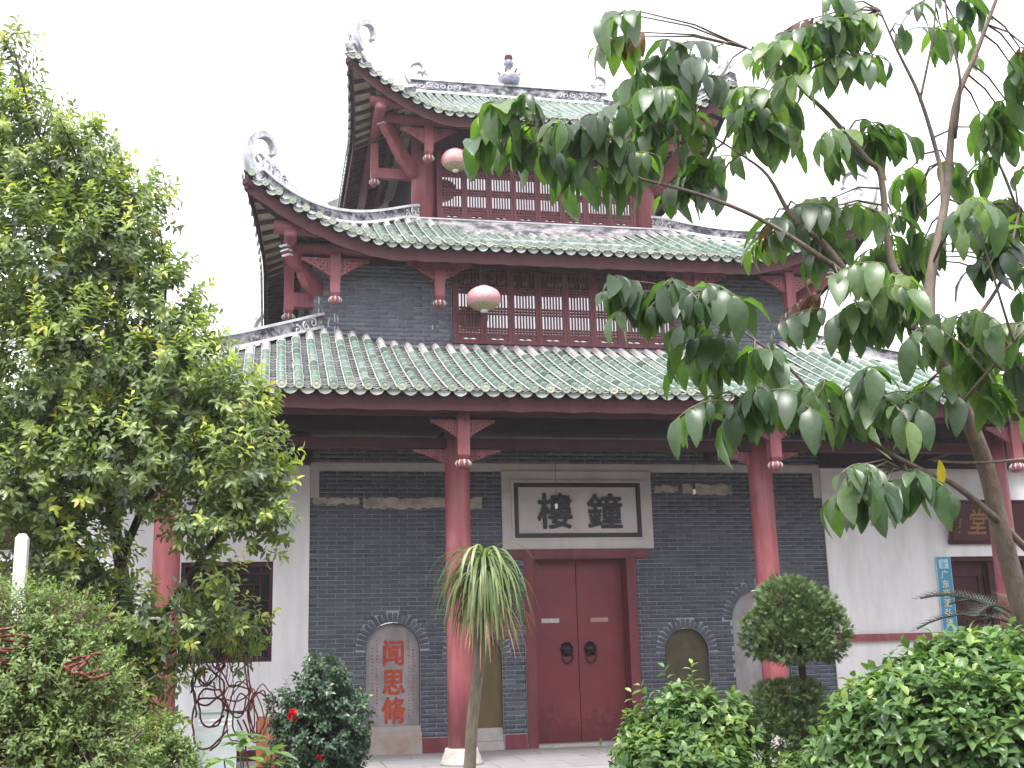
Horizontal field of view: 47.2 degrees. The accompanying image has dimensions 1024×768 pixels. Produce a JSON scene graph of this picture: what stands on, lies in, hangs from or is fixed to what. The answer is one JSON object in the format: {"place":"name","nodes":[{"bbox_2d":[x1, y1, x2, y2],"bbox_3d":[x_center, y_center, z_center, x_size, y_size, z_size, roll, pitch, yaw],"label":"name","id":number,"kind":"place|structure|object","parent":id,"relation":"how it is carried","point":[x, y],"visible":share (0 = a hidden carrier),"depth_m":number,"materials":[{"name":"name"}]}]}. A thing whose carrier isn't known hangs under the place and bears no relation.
{"place":"outdoors","nodes":[
{"label":"outdoors","id":0,"kind":"place"},
{"bbox_2d":[2,534,29,765],"bbox_3d":[-3.096,2.295,7.202,0.074,2.739,0.074,1,-13,-12],"label":"marker post","id":1,"kind":"object","parent":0,"point":[21,553],"visible":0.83,"depth_m":7.44,"materials":[{"name":"white paint"}]},
{"bbox_2d":[0,564,163,767],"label":"shrub","id":2,"kind":"object","parent":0,"point":[56,714],"visible":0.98,"depth_m":4.77,"materials":[{"name":"green plant"}]},
{"bbox_2d":[0,625,109,691],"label":"hose","id":3,"kind":"object","parent":2,"relation":"on","point":[68,668],"visible":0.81,"depth_m":4.70,"materials":[{"name":"red rubber"}]},
{"bbox_2d":[0,14,305,743],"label":"osmanthus tree","id":4,"kind":"object","parent":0,"point":[112,404],"visible":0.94,"depth_m":8.55,"materials":[{"name":"green plant"}]},
{"bbox_2d":[189,629,274,767],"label":"hose","id":5,"kind":"object","parent":4,"relation":"hanging from","point":[248,707],"visible":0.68,"depth_m":9.17,"materials":[{"name":"red rubber"}]},
{"bbox_2d":[180,661,211,737],"bbox_3d":[-2.474,2.477,9.094,0.311,0.645,0.110,-9,-15,30],"label":"hose","id":6,"kind":"object","parent":5,"relation":"hanging from","point":[192,685],"visible":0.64,"depth_m":9.09,"materials":[{"name":"red rubber"}]},
{"bbox_2d":[101,702,208,767],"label":"shrub","id":7,"kind":"object","parent":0,"point":[167,756],"visible":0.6,"depth_m":7.16,"materials":[{"name":"green plant"}]},
{"bbox_2d":[203,730,297,767],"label":"sapling","id":8,"kind":"object","parent":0,"point":[241,735],"visible":1,"depth_m":7.97,"materials":[{"name":"green plant"}]},
{"bbox_2d":[262,646,375,767],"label":"camellia shrub","id":9,"kind":"object","parent":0,"point":[329,727],"visible":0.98,"depth_m":10.84,"materials":[{"name":"green plant"}]},
{"bbox_2d":[425,542,537,767],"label":"ponytail palm","id":10,"kind":"object","parent":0,"point":[483,580],"visible":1,"depth_m":9.85,"materials":[{"name":"green plant"}]},
{"bbox_2d":[191,745,811,767],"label":"porch floor","id":11,"kind":"structure","parent":0,"point":[577,757],"depth_m":16.86,"materials":[{"name":"grey concrete"}]},
{"bbox_2d":[0,431,310,763],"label":"side wall","id":12,"kind":"structure","parent":11,"relation":"on","point":[284,585],"depth_m":18.18,"materials":[{"name":"white paint"}]},
{"bbox_2d":[0,568,44,759],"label":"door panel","id":13,"kind":"structure","parent":12,"relation":"in","point":[3,573],"depth_m":17.67,"materials":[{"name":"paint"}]},
{"bbox_2d":[0,500,64,549],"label":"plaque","id":14,"kind":"object","parent":12,"relation":"attached to","point":[7,545],"visible":0.05,"depth_m":17.54,"materials":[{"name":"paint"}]},
{"bbox_2d":[178,562,272,663],"bbox_3d":[-4.413,3.525,18.124,1.391,1.526,0.085,1,-13,-12],"label":"window","id":15,"kind":"structure","parent":12,"relation":"in","point":[259,583],"depth_m":18.25,"materials":[{"name":"red paint"}]},
{"bbox_2d":[193,708,238,767],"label":"utility panel","id":16,"kind":"object","parent":11,"relation":"on","point":[208,737],"visible":0.71,"depth_m":16.43,"materials":[{"name":"white paint"}]},
{"bbox_2d":[256,715,315,767],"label":"wooden crate","id":17,"kind":"object","parent":11,"relation":"on","point":[259,752],"visible":0.21,"depth_m":16.17,"materials":[{"name":"orange wood"}]},
{"bbox_2d":[42,19,1023,767],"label":"bell tower","id":18,"kind":"structure","parent":11,"relation":"on","point":[428,407],"depth_m":19.42,"materials":[{"name":"grey brick"}]},
{"bbox_2d":[441,127,462,172],"bbox_3d":[-1.073,-4.461,22.104,0.526,0.985,0.526,1,-13,-12],"label":"lantern","id":19,"kind":"object","parent":18,"relation":"hanging from","point":[452,159],"visible":0.84,"depth_m":21.86,"materials":[{"name":"pink fabric"}]},
{"bbox_2d":[466,265,500,312],"bbox_3d":[-0.484,-1.738,19.809,0.587,1.085,0.587,1,-13,-12],"label":"lantern","id":20,"kind":"object","parent":18,"relation":"hanging from","point":[483,298],"visible":0.99,"depth_m":19.55,"materials":[{"name":"pink fabric"}]},
{"bbox_2d":[436,152,636,226],"bbox_3d":[0.488,-3.869,23.095,3.984,1.600,0.150,1,-13,-12],"label":"window frame","id":21,"kind":"structure","parent":18,"relation":"in","point":[437,153],"depth_m":22.70,"materials":[{"name":"red paint"}]},
{"bbox_2d":[554,434,557,508],"bbox_3d":[0.673,1.297,18.398,0.052,1.330,0.049,1,-13,-12],"label":"hanging bulb","id":22,"kind":"object","parent":18,"relation":"hanging from","point":[556,503],"visible":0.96,"depth_m":18.27,"materials":[{"name":"white glass"}]},
{"bbox_2d":[533,560,581,742],"bbox_3d":[0.712,4.356,19.227,0.779,2.925,0.148,1,-13,-12],"label":"door leaf","id":23,"kind":"structure","parent":18,"relation":"in","point":[557,663],"depth_m":19.24,"materials":[{"name":"red paint"}]},
{"bbox_2d":[451,274,676,349],"bbox_3d":[0.938,-1.412,20.660,4.030,1.576,0.150,1,-13,-12],"label":"window frame","id":24,"kind":"structure","parent":18,"relation":"in","point":[470,342],"depth_m":20.30,"materials":[{"name":"red paint"}]},
{"bbox_2d":[575,559,627,741],"bbox_3d":[1.486,4.372,19.386,0.779,2.925,0.148,1,-13,-12],"label":"door leaf","id":25,"kind":"structure","parent":18,"relation":"in","point":[601,658],"depth_m":19.41,"materials":[{"name":"red paint"}]},
{"bbox_2d":[691,439,695,493],"bbox_3d":[2.903,1.230,18.881,0.052,1.100,0.049,1,-13,-12],"label":"hanging bulb","id":26,"kind":"object","parent":18,"relation":"hanging from","point":[694,490],"visible":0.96,"depth_m":18.78,"materials":[{"name":"white glass"}]},
{"bbox_2d":[817,438,1023,693],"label":"side wall","id":27,"kind":"structure","parent":11,"relation":"on","point":[877,582],"depth_m":20.46,"materials":[{"name":"white plaster"},{"name":"red paint"}]},
{"bbox_2d":[935,557,957,638],"bbox_3d":[7.596,3.838,20.459,0.284,1.635,0.032,1,-13,-12],"label":"vertical sign","id":28,"kind":"object","parent":27,"relation":"attached to","point":[944,573],"visible":0.75,"depth_m":20.51,"materials":[{"name":"blue paint"}]},
{"bbox_2d":[952,562,987,633],"bbox_3d":[8.100,4.567,20.598,0.620,2.850,0.050,1,-13,-12],"label":"carved door","id":29,"kind":"structure","parent":27,"relation":"in","point":[967,575],"depth_m":20.82,"materials":[{"name":"red paint"}]},
{"bbox_2d":[948,500,1023,544],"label":"plaque","id":30,"kind":"object","parent":27,"relation":"attached to","point":[971,523],"visible":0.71,"depth_m":20.72,"materials":[{"name":"paint"}]},
{"bbox_2d":[981,562,999,625],"bbox_3d":[8.746,4.580,20.731,0.620,2.850,0.050,1,-13,-12],"label":"carved door","id":31,"kind":"structure","parent":27,"relation":"in","point":[982,563],"depth_m":20.90,"materials":[{"name":"red paint"}]},
{"bbox_2d":[1019,561,1023,574],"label":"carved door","id":32,"kind":"structure","parent":27,"relation":"in","point":[1021,562],"depth_m":21.10,"materials":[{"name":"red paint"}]},
{"bbox_2d":[0,0,1023,662],"label":"sky","id":33,"kind":"structure","parent":0,"point":[183,82],"materials":[{"name":"white"}]},
{"bbox_2d":[598,658,776,767],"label":"hedge","id":34,"kind":"object","parent":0,"point":[698,731],"visible":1,"depth_m":6.88,"materials":[{"name":"green plant"}]},
{"bbox_2d":[462,0,1023,641],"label":"broad leaved tree","id":35,"kind":"object","parent":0,"point":[884,278],"visible":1,"depth_m":5.49,"materials":[{"name":"green plant"}]},
{"bbox_2d":[740,747,820,767],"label":"border plant","id":36,"kind":"object","parent":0,"point":[784,761],"visible":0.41,"depth_m":6.83,"materials":[{"name":"green plant"}]},
{"bbox_2d":[735,572,856,767],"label":"clipped juniper","id":37,"kind":"object","parent":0,"point":[787,630],"visible":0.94,"depth_m":7.17,"materials":[{"name":"green plant"}]},
{"bbox_2d":[797,616,1023,767],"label":"hedge","id":38,"kind":"object","parent":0,"point":[933,703],"visible":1,"depth_m":4.41,"materials":[{"name":"green plant"}]},
{"bbox_2d":[913,574,1015,640],"bbox_3d":[2.824,2.159,6.216,1.186,2.256,1.228,1,-13,-12],"label":"sago palm","id":39,"kind":"object","parent":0,"point":[994,605],"visible":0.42,"depth_m":6.52,"materials":[{"name":"green leaf"}]}
]}

